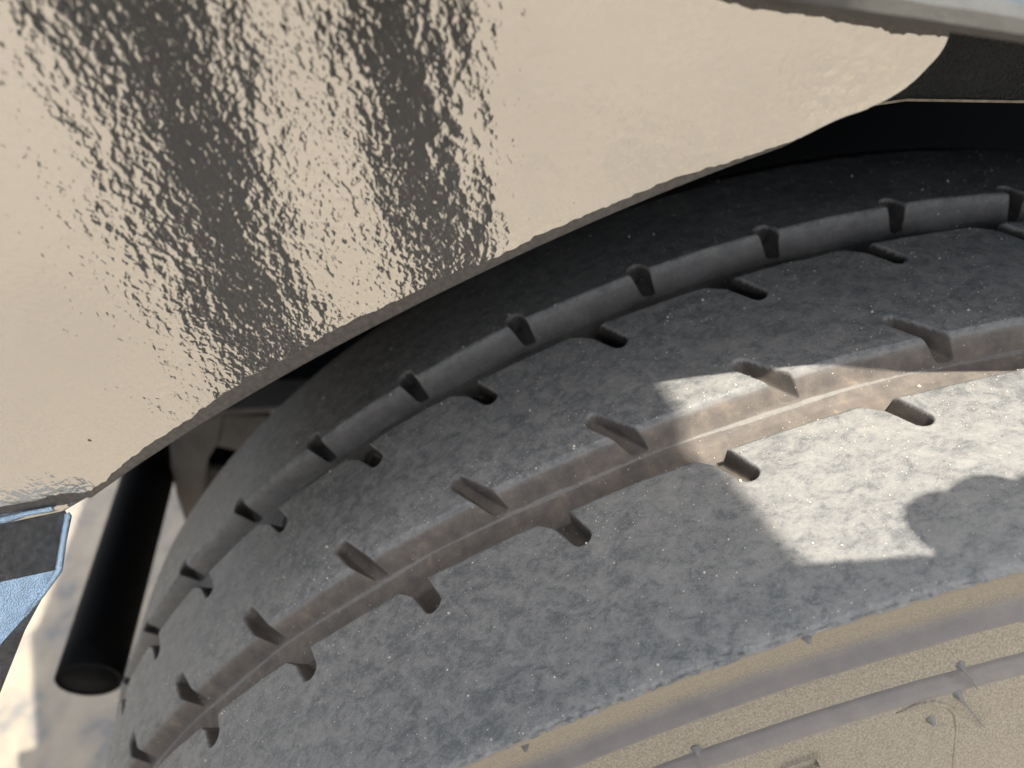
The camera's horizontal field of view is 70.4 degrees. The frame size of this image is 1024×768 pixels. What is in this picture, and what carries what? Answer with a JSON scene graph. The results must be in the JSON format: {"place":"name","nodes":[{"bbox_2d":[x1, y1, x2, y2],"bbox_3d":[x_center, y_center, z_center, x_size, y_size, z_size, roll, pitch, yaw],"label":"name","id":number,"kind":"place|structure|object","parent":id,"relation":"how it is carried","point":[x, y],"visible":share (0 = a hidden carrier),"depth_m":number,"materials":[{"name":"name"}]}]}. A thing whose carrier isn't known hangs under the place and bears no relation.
{"place":"outdoors","nodes":[
{"label":"outdoors","id":0,"kind":"place"},
{"bbox_2d":[0,412,272,767],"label":"ground","id":1,"kind":"structure","parent":0,"point":[46,721],"depth_m":1.06,"materials":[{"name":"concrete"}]},
{"bbox_2d":[105,148,1023,767],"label":"wheel","id":2,"kind":"object","parent":1,"relation":"on","point":[751,670],"visible":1,"depth_m":0.21,"materials":[{"name":"rubber"}]},
{"bbox_2d":[106,148,1020,766],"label":"sand grains","id":3,"kind":"object","parent":2,"relation":"on","point":[574,448],"visible":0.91,"depth_m":0.23},
{"bbox_3d":[-0.290,-0.550,0.625,2.050,1.055,2.100,-12,41,-2],"label":"flatbed box","id":4,"kind":"object","parent":2,"relation":"on","visible":0},
{"bbox_2d":[170,379,309,520],"bbox_3d":[-0.229,0.111,0.619,0.210,0.288,0.054,-12,41,-2],"label":"steel bracket","id":5,"kind":"object","parent":4,"relation":"attached to","point":[202,454],"visible":0.38,"depth_m":0.54,"materials":[{"name":"grey metal"}]},
{"bbox_2d":[54,444,173,695],"bbox_3d":[-0.291,0.032,0.608,0.037,0.037,0.460,-12,41,-2],"label":"pipe","id":6,"kind":"object","parent":5,"relation":"attached to","point":[94,658],"visible":0.68,"depth_m":0.47,"materials":[{"name":"black metal"}]},
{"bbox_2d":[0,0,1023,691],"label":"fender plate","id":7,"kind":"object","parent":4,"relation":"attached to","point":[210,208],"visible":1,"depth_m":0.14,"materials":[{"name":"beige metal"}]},
{"bbox_2d":[878,32,1023,104],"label":"mud plate","id":8,"kind":"object","parent":4,"relation":"attached to","point":[965,68],"visible":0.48,"depth_m":0.18,"materials":[{"name":"black rubber"}]}
]}

